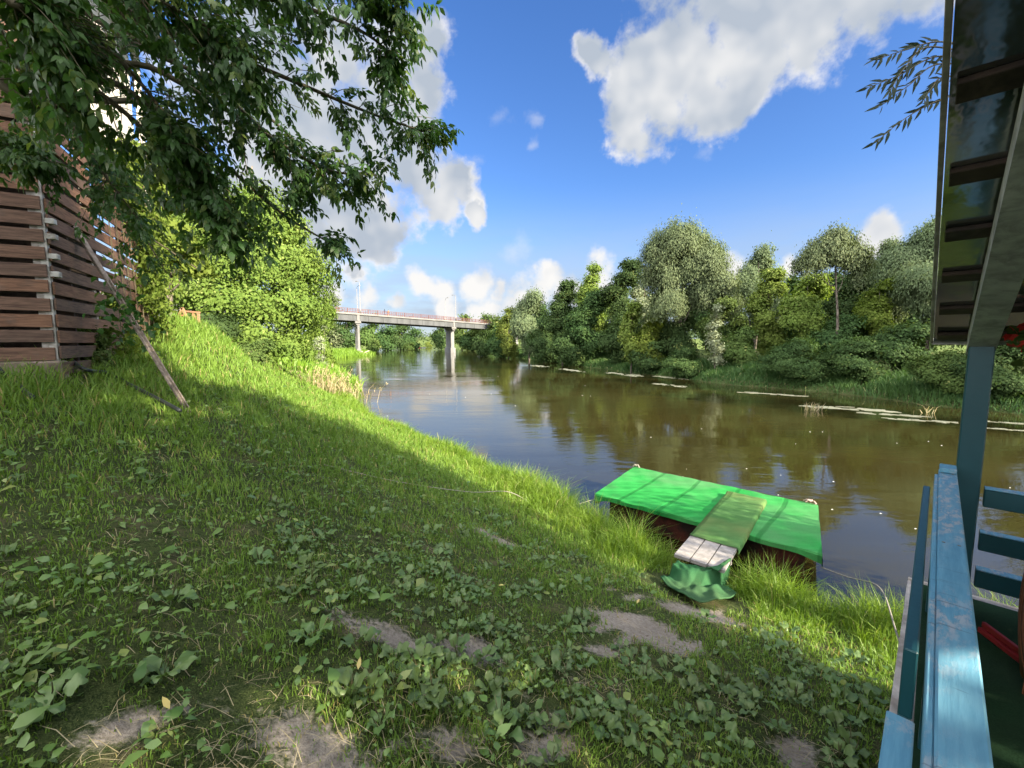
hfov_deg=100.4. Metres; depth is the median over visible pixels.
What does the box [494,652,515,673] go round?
plantain
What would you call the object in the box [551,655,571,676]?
plantain
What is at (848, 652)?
plantain
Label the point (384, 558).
plantain
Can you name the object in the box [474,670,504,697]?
plantain
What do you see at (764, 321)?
riverside tree
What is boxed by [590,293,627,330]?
riverside tree
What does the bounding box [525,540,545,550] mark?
plantain
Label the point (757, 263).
willow tree
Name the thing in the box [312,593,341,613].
plantain
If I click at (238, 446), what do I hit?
plantain
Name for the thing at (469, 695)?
plantain
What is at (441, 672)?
plantain
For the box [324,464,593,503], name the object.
mooring rope
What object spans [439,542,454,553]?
plantain
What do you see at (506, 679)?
plantain
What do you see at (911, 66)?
willow tree
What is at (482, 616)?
plantain
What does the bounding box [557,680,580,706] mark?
plantain
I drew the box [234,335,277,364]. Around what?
shrub
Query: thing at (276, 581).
plantain
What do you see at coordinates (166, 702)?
fallen leaf
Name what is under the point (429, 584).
plantain
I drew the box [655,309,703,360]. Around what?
bush
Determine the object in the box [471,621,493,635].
plantain
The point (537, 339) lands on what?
bush
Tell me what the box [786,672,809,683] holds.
plantain
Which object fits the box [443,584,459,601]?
plantain
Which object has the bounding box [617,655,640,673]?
plantain
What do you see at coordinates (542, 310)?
riverside tree
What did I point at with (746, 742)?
plantain
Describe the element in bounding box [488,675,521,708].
plantain
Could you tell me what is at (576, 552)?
plantain
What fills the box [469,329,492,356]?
bush
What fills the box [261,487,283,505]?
plantain
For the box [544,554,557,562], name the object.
plantain
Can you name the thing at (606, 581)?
plantain
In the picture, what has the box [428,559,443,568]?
plantain
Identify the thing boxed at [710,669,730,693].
plantain
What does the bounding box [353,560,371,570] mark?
plantain
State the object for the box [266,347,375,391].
reed bed
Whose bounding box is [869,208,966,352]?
willow tree
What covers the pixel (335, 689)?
plantain
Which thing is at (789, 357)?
bush
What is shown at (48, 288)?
slatted building
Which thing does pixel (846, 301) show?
riverside tree
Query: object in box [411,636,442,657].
plantain
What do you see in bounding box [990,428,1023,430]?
weed mat
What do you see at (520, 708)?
plantain
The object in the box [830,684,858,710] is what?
plantain
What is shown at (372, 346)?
shrub
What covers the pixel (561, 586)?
plantain
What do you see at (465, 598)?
plantain
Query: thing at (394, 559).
plantain
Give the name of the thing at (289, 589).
plantain
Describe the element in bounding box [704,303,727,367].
riverside tree
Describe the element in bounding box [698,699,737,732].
plantain
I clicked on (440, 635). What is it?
plantain
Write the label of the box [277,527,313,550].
plantain
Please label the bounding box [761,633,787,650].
plantain
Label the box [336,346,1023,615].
water
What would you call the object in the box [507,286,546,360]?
willow tree
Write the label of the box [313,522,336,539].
plantain
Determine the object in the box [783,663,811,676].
plantain
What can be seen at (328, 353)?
bush
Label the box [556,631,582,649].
plantain
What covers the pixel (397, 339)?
distant tree
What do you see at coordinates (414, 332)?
distant tree
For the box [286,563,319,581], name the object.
plantain
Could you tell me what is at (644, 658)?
plantain
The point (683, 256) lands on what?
willow tree
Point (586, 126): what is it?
sky
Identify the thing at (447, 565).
plantain
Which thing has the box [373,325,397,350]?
distant tree
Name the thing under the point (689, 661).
plantain
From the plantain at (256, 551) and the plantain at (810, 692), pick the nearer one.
the plantain at (256, 551)
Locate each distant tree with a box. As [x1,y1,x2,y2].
[322,293,344,347]
[333,322,354,347]
[352,310,383,349]
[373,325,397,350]
[391,325,411,349]
[402,327,422,348]
[428,328,445,349]
[454,313,473,349]
[457,329,475,350]
[466,312,494,341]
[486,313,501,340]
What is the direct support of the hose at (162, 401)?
on the ground at (96, 701)
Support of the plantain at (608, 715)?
on the ground at (96, 701)
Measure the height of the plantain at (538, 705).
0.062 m
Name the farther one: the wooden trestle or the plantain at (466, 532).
the wooden trestle
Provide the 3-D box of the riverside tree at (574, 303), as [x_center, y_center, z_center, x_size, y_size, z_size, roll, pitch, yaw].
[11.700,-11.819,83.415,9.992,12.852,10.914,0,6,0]
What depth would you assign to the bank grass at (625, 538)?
5.84 m
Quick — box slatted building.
[0,0,159,386]
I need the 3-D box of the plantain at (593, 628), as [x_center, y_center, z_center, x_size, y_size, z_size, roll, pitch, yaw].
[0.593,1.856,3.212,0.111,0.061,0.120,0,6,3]
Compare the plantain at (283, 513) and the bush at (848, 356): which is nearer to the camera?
the plantain at (283, 513)
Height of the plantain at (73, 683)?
0.120 m
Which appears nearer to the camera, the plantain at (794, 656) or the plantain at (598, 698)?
the plantain at (598, 698)
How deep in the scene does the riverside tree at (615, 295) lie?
58.39 m
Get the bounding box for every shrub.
[78,325,126,374]
[100,271,172,325]
[173,311,251,340]
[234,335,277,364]
[367,338,380,351]
[403,342,415,349]
[425,339,431,346]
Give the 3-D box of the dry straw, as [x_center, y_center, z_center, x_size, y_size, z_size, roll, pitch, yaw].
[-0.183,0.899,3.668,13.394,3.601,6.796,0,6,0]
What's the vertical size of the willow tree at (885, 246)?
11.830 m
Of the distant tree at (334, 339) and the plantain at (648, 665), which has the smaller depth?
the plantain at (648, 665)
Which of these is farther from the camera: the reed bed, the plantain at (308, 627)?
the reed bed
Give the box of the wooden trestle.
[178,307,200,322]
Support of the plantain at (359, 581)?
on the ground at (96, 701)
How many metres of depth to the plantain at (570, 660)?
2.64 m
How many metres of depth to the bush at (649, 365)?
44.30 m
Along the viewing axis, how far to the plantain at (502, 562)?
4.31 m
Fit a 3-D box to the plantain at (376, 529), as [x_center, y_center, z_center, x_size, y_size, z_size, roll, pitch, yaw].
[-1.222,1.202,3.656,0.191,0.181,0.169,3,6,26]
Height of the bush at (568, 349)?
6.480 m
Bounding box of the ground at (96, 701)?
[0,319,1023,767]
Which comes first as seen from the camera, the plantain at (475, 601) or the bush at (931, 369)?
the plantain at (475, 601)
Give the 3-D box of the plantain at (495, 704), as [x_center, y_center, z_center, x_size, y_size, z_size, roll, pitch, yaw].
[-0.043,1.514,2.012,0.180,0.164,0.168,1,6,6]
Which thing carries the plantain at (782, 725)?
on the ground at (96, 701)
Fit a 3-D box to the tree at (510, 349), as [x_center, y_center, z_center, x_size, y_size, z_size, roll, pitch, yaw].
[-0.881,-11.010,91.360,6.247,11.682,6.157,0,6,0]
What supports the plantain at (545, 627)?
on the ground at (96, 701)
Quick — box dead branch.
[81,207,200,270]
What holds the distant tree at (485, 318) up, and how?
on the ground at (96, 701)
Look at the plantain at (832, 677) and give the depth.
3.07 m
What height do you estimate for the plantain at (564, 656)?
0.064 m
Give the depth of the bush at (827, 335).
34.32 m
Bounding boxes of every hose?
[0,367,35,398]
[67,358,181,411]
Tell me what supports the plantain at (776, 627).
on the ground at (96, 701)
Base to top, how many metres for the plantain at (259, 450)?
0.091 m
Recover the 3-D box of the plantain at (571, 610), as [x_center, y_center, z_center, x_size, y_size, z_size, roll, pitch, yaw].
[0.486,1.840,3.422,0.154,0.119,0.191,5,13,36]
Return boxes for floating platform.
[594,464,822,577]
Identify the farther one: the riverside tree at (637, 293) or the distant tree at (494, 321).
the distant tree at (494, 321)
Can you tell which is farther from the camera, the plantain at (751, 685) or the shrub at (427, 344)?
the shrub at (427, 344)
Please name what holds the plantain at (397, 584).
on the ground at (96, 701)
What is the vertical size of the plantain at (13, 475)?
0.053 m
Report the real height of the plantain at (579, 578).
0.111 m
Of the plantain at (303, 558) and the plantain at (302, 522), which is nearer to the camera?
the plantain at (303, 558)
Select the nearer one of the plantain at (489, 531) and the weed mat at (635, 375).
the plantain at (489, 531)
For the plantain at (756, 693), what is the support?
on the ground at (96, 701)
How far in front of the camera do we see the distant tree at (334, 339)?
148.07 m
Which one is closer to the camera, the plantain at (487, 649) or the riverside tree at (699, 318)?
the plantain at (487, 649)
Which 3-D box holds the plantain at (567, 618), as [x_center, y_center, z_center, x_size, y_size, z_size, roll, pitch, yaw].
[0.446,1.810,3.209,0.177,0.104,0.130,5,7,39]
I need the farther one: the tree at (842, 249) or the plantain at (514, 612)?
the tree at (842, 249)
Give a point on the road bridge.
(449, 326)
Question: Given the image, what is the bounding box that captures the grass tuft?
[801,403,828,410]
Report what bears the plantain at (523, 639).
on the ground at (96, 701)
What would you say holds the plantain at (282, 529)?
on the ground at (96, 701)
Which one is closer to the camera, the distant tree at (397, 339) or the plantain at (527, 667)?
the plantain at (527, 667)
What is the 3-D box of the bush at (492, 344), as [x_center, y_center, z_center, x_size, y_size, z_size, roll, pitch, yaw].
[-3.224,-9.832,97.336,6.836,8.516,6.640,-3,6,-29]
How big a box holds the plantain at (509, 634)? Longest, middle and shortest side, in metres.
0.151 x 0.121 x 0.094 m
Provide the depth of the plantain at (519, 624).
2.94 m
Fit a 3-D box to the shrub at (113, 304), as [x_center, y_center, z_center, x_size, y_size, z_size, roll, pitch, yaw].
[-7.853,-1.695,8.793,1.390,1.365,1.247,0,6,0]
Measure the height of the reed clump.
2.594 m
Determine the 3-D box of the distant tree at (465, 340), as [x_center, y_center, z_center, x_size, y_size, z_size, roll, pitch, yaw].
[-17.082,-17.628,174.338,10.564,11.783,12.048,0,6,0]
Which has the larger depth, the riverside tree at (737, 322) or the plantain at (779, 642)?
the riverside tree at (737, 322)
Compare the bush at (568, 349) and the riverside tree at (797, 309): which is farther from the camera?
the bush at (568, 349)
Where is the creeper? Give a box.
[1002,323,1023,375]
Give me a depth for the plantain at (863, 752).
2.32 m
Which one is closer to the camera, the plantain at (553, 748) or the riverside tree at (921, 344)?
the plantain at (553, 748)
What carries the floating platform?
on the water
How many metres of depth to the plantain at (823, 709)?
2.67 m
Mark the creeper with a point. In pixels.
(1017, 340)
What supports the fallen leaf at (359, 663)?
on the ground at (96, 701)
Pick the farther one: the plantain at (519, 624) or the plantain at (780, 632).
the plantain at (780, 632)
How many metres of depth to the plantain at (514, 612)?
3.17 m
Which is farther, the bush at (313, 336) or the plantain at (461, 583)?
the bush at (313, 336)
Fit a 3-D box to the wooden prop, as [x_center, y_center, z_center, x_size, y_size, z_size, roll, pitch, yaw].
[-4.745,-0.804,5.327,1.787,2.407,0.058,2,6,16]
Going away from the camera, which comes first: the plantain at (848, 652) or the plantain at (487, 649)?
the plantain at (487, 649)
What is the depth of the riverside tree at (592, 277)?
74.15 m
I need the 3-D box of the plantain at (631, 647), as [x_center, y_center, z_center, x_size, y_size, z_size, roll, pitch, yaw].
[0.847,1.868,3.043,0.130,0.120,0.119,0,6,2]
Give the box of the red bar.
[978,622,1018,662]
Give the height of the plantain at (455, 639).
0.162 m
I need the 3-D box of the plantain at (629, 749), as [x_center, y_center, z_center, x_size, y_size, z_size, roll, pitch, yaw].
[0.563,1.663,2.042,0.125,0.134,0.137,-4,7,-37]
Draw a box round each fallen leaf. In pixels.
[162,697,169,708]
[357,657,360,668]
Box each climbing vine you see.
[82,277,165,352]
[102,134,195,370]
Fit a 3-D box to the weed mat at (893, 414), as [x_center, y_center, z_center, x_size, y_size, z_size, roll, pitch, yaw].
[17.782,1.435,19.912,2.763,0.038,0.632,3,6,30]
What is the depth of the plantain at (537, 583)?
3.90 m
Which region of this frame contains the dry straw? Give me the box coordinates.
[0,398,881,767]
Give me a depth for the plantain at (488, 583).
3.50 m
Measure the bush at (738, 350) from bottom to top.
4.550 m
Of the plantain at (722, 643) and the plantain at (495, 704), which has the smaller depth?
the plantain at (495, 704)
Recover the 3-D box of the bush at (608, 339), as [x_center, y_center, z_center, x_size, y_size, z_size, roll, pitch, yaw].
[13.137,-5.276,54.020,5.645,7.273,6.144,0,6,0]
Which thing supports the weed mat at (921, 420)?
on the water
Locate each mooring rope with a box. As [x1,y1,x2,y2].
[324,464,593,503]
[821,567,898,640]
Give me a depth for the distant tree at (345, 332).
152.44 m
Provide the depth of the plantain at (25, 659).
1.45 m
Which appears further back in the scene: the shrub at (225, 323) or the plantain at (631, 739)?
the shrub at (225, 323)
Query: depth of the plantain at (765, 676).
2.94 m
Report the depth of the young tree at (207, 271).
11.26 m
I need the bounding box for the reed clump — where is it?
[288,360,387,401]
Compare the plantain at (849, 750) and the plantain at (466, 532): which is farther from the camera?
the plantain at (466, 532)
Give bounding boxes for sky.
[60,0,954,338]
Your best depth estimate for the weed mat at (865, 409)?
21.42 m
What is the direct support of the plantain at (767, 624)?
on the ground at (96, 701)
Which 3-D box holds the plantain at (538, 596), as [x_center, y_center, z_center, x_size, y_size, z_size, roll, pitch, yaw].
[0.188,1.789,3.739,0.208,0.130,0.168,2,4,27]
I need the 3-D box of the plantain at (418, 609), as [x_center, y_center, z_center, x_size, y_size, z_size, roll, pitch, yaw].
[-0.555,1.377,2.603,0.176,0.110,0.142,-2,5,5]
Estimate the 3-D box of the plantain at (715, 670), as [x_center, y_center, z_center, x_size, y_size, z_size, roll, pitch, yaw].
[1.436,1.916,2.826,0.198,0.187,0.313,0,9,5]
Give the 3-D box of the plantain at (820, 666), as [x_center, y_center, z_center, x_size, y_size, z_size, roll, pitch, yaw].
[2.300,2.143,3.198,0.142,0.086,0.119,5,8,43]
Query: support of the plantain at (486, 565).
on the ground at (96, 701)
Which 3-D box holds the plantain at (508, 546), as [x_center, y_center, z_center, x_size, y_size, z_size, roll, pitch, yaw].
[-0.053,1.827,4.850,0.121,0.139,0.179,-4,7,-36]
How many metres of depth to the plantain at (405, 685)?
1.92 m
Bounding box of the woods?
[264,327,728,343]
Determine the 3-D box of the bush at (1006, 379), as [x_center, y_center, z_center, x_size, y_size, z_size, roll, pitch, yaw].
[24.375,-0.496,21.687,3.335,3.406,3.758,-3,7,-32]
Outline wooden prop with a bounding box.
[71,226,190,412]
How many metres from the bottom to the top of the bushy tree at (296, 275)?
9.160 m
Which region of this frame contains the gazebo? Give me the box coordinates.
[878,0,1023,767]
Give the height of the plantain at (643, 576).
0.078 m
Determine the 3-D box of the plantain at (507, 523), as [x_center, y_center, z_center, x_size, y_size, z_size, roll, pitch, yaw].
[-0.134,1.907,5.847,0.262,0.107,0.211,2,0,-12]
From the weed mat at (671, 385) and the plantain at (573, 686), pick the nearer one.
the plantain at (573, 686)
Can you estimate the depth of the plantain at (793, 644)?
3.54 m
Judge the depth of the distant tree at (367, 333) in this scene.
161.87 m
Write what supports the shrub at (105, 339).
on the ground at (96, 701)
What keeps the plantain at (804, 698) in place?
on the ground at (96, 701)
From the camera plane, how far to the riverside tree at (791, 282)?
53.83 m
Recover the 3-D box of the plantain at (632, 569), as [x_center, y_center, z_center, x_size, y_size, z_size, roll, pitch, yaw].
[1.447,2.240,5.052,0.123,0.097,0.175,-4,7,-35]
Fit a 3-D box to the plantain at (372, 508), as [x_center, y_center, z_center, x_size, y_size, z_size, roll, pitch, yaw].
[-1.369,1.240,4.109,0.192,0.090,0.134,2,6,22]
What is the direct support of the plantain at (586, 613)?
on the ground at (96, 701)
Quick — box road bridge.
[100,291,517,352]
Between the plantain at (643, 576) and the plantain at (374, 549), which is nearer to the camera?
the plantain at (374, 549)
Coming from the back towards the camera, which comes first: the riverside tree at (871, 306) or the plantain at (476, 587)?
the riverside tree at (871, 306)
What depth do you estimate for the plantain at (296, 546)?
2.74 m
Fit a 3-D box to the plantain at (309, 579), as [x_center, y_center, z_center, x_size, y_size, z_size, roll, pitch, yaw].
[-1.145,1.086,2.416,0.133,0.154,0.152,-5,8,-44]
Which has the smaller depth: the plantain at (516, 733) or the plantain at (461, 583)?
the plantain at (516, 733)
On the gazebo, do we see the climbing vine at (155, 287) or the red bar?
the red bar
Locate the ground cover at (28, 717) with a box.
[0,329,889,767]
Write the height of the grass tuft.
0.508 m
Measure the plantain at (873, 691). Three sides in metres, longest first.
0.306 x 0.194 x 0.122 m
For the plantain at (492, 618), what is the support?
on the ground at (96, 701)
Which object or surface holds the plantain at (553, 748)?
on the ground at (96, 701)
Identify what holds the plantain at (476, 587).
on the ground at (96, 701)
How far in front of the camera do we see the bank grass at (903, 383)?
29.15 m
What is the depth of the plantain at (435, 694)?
1.94 m
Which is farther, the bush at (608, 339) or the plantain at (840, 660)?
the bush at (608, 339)
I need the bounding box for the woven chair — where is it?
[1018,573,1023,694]
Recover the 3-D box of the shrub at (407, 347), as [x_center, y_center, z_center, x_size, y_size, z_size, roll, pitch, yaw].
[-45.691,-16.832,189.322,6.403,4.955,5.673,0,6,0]
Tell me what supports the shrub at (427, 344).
on the ground at (96, 701)
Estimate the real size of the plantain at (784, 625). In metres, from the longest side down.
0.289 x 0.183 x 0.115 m
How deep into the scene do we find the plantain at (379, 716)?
1.70 m
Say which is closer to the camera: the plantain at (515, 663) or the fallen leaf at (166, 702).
the fallen leaf at (166, 702)
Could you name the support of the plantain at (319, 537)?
on the ground at (96, 701)
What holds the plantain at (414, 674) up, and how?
on the ground at (96, 701)
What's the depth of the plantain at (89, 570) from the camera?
1.95 m
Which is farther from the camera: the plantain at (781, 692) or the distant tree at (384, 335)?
the distant tree at (384, 335)
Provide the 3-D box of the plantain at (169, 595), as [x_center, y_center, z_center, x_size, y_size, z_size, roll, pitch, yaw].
[-1.558,0.949,1.972,0.196,0.156,0.135,0,6,5]
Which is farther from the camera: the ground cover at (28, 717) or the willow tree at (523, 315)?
the willow tree at (523, 315)
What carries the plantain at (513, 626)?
on the ground at (96, 701)
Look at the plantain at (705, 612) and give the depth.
3.94 m
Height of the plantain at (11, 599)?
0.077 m
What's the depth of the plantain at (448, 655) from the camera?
2.26 m
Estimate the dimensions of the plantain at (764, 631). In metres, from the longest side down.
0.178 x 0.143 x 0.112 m
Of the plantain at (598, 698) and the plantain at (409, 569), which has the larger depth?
the plantain at (409, 569)
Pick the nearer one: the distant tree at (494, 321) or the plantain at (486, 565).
the plantain at (486, 565)
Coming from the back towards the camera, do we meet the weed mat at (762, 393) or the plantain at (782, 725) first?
the weed mat at (762, 393)
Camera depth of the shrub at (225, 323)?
15.34 m
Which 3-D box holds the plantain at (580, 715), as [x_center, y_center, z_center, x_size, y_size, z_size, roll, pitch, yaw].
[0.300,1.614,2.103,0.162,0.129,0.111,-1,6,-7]
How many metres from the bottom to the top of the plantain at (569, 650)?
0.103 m
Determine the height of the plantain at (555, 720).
0.166 m
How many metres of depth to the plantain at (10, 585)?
1.78 m
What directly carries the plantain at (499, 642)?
on the ground at (96, 701)
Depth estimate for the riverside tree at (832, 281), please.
50.29 m
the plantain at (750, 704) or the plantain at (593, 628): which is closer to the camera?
the plantain at (750, 704)
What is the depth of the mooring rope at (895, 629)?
4.01 m
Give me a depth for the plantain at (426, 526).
4.45 m
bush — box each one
[293,330,319,361]
[304,302,339,365]
[310,325,329,365]
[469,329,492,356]
[482,322,507,357]
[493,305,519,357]
[523,315,557,362]
[547,325,593,365]
[597,314,628,364]
[626,340,665,373]
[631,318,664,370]
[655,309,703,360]
[657,345,704,378]
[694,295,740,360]
[719,325,760,365]
[752,336,836,383]
[806,311,870,361]
[810,335,894,383]
[863,318,936,373]
[901,346,966,396]
[940,345,1023,402]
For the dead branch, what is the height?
0.598 m
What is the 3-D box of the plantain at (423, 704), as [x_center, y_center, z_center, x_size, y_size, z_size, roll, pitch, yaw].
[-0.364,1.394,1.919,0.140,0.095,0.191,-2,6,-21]
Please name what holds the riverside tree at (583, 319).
on the ground at (96, 701)
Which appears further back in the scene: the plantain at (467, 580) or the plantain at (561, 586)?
the plantain at (561, 586)
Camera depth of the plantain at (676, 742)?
2.14 m
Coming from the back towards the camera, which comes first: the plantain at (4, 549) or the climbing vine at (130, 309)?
the climbing vine at (130, 309)
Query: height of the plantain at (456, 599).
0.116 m
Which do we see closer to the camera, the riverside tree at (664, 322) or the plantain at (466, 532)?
the plantain at (466, 532)
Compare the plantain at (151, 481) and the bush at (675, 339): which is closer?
the plantain at (151, 481)
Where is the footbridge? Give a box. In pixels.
[674,491,766,572]
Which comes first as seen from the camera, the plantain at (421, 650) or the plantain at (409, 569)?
the plantain at (421, 650)
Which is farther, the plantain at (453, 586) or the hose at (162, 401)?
the hose at (162, 401)
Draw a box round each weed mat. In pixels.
[608,372,637,376]
[652,383,686,387]
[739,392,786,394]
[799,405,901,412]
[856,412,926,416]
[881,417,955,422]
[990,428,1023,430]
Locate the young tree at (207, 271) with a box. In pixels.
[112,163,224,315]
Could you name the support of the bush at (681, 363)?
on the ground at (96, 701)
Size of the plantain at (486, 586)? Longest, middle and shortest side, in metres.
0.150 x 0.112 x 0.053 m
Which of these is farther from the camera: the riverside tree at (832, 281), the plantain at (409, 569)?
the riverside tree at (832, 281)
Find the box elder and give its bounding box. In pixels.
[0,0,463,288]
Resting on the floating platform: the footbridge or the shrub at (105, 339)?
the footbridge
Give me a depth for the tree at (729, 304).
41.35 m
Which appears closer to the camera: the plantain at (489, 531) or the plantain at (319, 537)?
the plantain at (319, 537)
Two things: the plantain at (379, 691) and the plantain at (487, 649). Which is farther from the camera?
the plantain at (487, 649)
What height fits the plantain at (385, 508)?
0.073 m
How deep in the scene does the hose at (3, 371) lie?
4.01 m
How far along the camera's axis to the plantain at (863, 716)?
2.72 m
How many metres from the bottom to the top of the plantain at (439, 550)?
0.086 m
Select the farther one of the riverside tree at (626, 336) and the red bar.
the riverside tree at (626, 336)
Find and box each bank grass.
[311,379,1018,679]
[492,348,1023,414]
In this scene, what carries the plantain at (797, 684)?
on the ground at (96, 701)
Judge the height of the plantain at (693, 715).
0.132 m
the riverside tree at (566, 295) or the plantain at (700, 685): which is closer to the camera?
the plantain at (700, 685)
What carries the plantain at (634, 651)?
on the ground at (96, 701)
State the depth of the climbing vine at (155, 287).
7.81 m
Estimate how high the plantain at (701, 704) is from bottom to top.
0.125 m
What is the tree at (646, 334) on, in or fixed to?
on the ground at (96, 701)
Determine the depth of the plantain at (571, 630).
3.09 m
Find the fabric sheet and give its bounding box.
[660,558,736,602]
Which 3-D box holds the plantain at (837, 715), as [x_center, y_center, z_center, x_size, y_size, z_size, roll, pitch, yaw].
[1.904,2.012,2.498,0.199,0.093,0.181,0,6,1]
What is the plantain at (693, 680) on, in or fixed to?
on the ground at (96, 701)
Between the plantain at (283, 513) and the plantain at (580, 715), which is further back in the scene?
the plantain at (283, 513)
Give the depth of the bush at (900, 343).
28.37 m
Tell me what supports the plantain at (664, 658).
on the ground at (96, 701)
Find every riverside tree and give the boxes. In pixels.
[533,302,551,323]
[541,277,581,364]
[561,286,609,360]
[568,289,579,348]
[575,261,607,333]
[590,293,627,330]
[598,257,645,335]
[617,298,642,372]
[628,267,652,326]
[642,290,670,358]
[674,308,731,349]
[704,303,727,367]
[709,300,760,350]
[743,265,790,357]
[773,270,834,361]
[777,272,807,342]
[815,269,846,324]
[819,272,874,339]
[850,276,899,358]
[898,308,960,351]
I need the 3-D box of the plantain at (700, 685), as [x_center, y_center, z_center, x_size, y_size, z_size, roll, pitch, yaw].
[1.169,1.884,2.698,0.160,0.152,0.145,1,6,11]
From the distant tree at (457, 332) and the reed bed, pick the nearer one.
the reed bed
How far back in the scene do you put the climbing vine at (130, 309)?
5.29 m
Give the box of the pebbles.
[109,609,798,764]
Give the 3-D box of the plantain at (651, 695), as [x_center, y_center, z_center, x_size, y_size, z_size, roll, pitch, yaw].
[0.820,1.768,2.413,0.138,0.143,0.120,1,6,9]
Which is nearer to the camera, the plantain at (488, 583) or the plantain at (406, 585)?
the plantain at (406, 585)
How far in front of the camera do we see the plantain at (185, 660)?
1.60 m
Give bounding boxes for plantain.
[0,532,20,559]
[0,592,36,615]
[0,643,66,679]
[1,579,22,592]
[3,667,88,734]
[7,472,28,483]
[65,555,106,583]
[136,471,168,483]
[139,645,198,686]
[146,570,197,606]
[228,432,250,451]
[246,448,271,458]
[249,541,273,564]
[259,563,292,595]
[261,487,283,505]
[264,496,293,516]
[275,526,291,538]
[276,574,310,603]
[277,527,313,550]
[283,551,326,568]
[286,543,312,555]
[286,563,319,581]
[288,613,332,646]
[294,511,313,530]
[298,560,326,588]
[304,532,325,545]
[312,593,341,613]
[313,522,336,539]
[328,666,371,699]
[338,624,381,648]
[340,570,375,599]
[349,669,388,704]
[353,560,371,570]
[361,506,380,518]
[364,513,381,532]
[364,699,394,735]
[365,539,377,552]
[369,552,388,562]
[374,538,398,563]
[378,641,409,670]
[379,507,390,514]
[384,662,410,695]
[385,579,401,593]
[395,564,421,585]
[401,575,413,584]
[402,581,427,595]
[405,537,420,548]
[407,640,432,671]
[407,662,442,708]
[410,604,435,621]
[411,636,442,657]
[417,562,431,572]
[417,681,450,710]
[419,656,447,680]
[421,523,441,532]
[424,574,436,590]
[424,672,445,697]
[426,630,446,657]
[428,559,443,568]
[430,547,450,559]
[430,559,461,578]
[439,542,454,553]
[441,618,468,635]
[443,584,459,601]
[443,626,469,666]
[444,596,467,616]
[444,651,463,669]
[446,574,474,590]
[446,577,463,591]
[453,690,480,717]
[456,575,473,595]
[457,523,469,534]
[458,588,471,600]
[460,530,469,536]
[465,592,480,603]
[467,609,489,631]
[467,644,499,664]
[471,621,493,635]
[472,584,491,596]
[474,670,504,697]
[476,561,490,570]
[478,579,489,587]
[479,581,492,589]
[481,528,497,537]
[482,506,500,522]
[482,709,524,742]
[486,694,521,727]
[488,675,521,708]
[489,614,504,636]
[490,638,511,663]
[493,618,519,633]
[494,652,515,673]
[495,520,511,525]
[496,670,508,694]
[499,555,510,568]
[499,627,517,644]
[501,537,512,549]
[502,590,521,605]
[503,653,522,671]
[505,583,523,595]
[508,605,522,619]
[513,622,523,636]
[513,631,536,653]
[514,704,541,727]
[517,664,555,694]
[521,578,539,591]
[521,582,543,599]
[522,699,548,722]
[524,663,545,680]
[524,740,560,767]
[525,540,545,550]
[531,555,543,560]
[531,647,561,670]
[535,701,571,750]
[536,623,553,633]
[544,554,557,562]
[549,582,565,591]
[550,644,570,659]
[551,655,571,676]
[555,703,586,722]
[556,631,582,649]
[557,614,582,632]
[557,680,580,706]
[559,646,574,671]
[560,627,576,638]
[560,642,574,655]
[561,545,587,560]
[561,606,581,623]
[569,706,624,738]
[574,574,590,590]
[575,607,590,625]
[575,652,597,670]
[575,694,604,709]
[583,626,597,637]
[603,710,638,746]
[604,578,614,585]
[607,693,661,739]
[609,637,629,654]
[614,725,648,756]
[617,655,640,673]
[620,636,637,655]
[625,637,650,664]
[626,567,640,576]
[631,645,646,657]
[633,571,645,579]
[636,664,662,686]
[637,661,651,680]
[646,687,671,711]
[657,653,685,681]
[659,719,684,747]
[670,700,700,722]
[672,654,695,674]
[677,697,712,725]
[678,672,704,698]
[685,669,708,693]
[696,608,716,623]
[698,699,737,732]
[706,658,749,699]
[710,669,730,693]
[713,639,735,654]
[720,685,748,708]
[726,730,754,761]
[737,688,762,702]
[737,695,760,716]
[747,674,770,702]
[752,625,768,639]
[754,667,787,687]
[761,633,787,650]
[761,707,792,733]
[762,622,781,630]
[764,616,772,629]
[769,685,787,700]
[775,627,792,641]
[776,649,800,664]
[779,621,800,641]
[779,677,809,703]
[783,640,802,653]
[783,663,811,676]
[784,687,813,706]
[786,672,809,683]
[789,679,818,695]
[805,695,833,715]
[807,662,830,677]
[821,738,858,767]
[824,672,852,690]
[825,709,866,740]
[826,722,871,767]
[827,656,846,670]
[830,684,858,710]
[838,710,866,727]
[840,648,869,664]
[854,681,890,703]
[857,694,884,722]
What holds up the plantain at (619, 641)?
on the ground at (96, 701)
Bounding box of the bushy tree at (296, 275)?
[109,166,344,367]
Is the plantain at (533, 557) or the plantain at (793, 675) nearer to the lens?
the plantain at (793, 675)
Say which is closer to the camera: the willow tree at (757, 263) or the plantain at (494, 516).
the plantain at (494, 516)
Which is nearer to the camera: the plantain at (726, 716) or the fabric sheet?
the plantain at (726, 716)
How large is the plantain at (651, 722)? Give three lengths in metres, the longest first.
0.290 x 0.184 x 0.116 m
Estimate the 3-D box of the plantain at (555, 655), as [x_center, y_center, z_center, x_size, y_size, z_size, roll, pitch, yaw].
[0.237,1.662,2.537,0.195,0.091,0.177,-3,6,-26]
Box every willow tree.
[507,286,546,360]
[634,203,746,332]
[734,230,783,351]
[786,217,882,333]
[856,37,952,150]
[863,233,912,324]
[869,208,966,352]
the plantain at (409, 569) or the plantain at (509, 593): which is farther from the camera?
the plantain at (509, 593)
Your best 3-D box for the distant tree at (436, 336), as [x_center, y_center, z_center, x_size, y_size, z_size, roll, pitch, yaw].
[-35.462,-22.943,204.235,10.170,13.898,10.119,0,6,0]

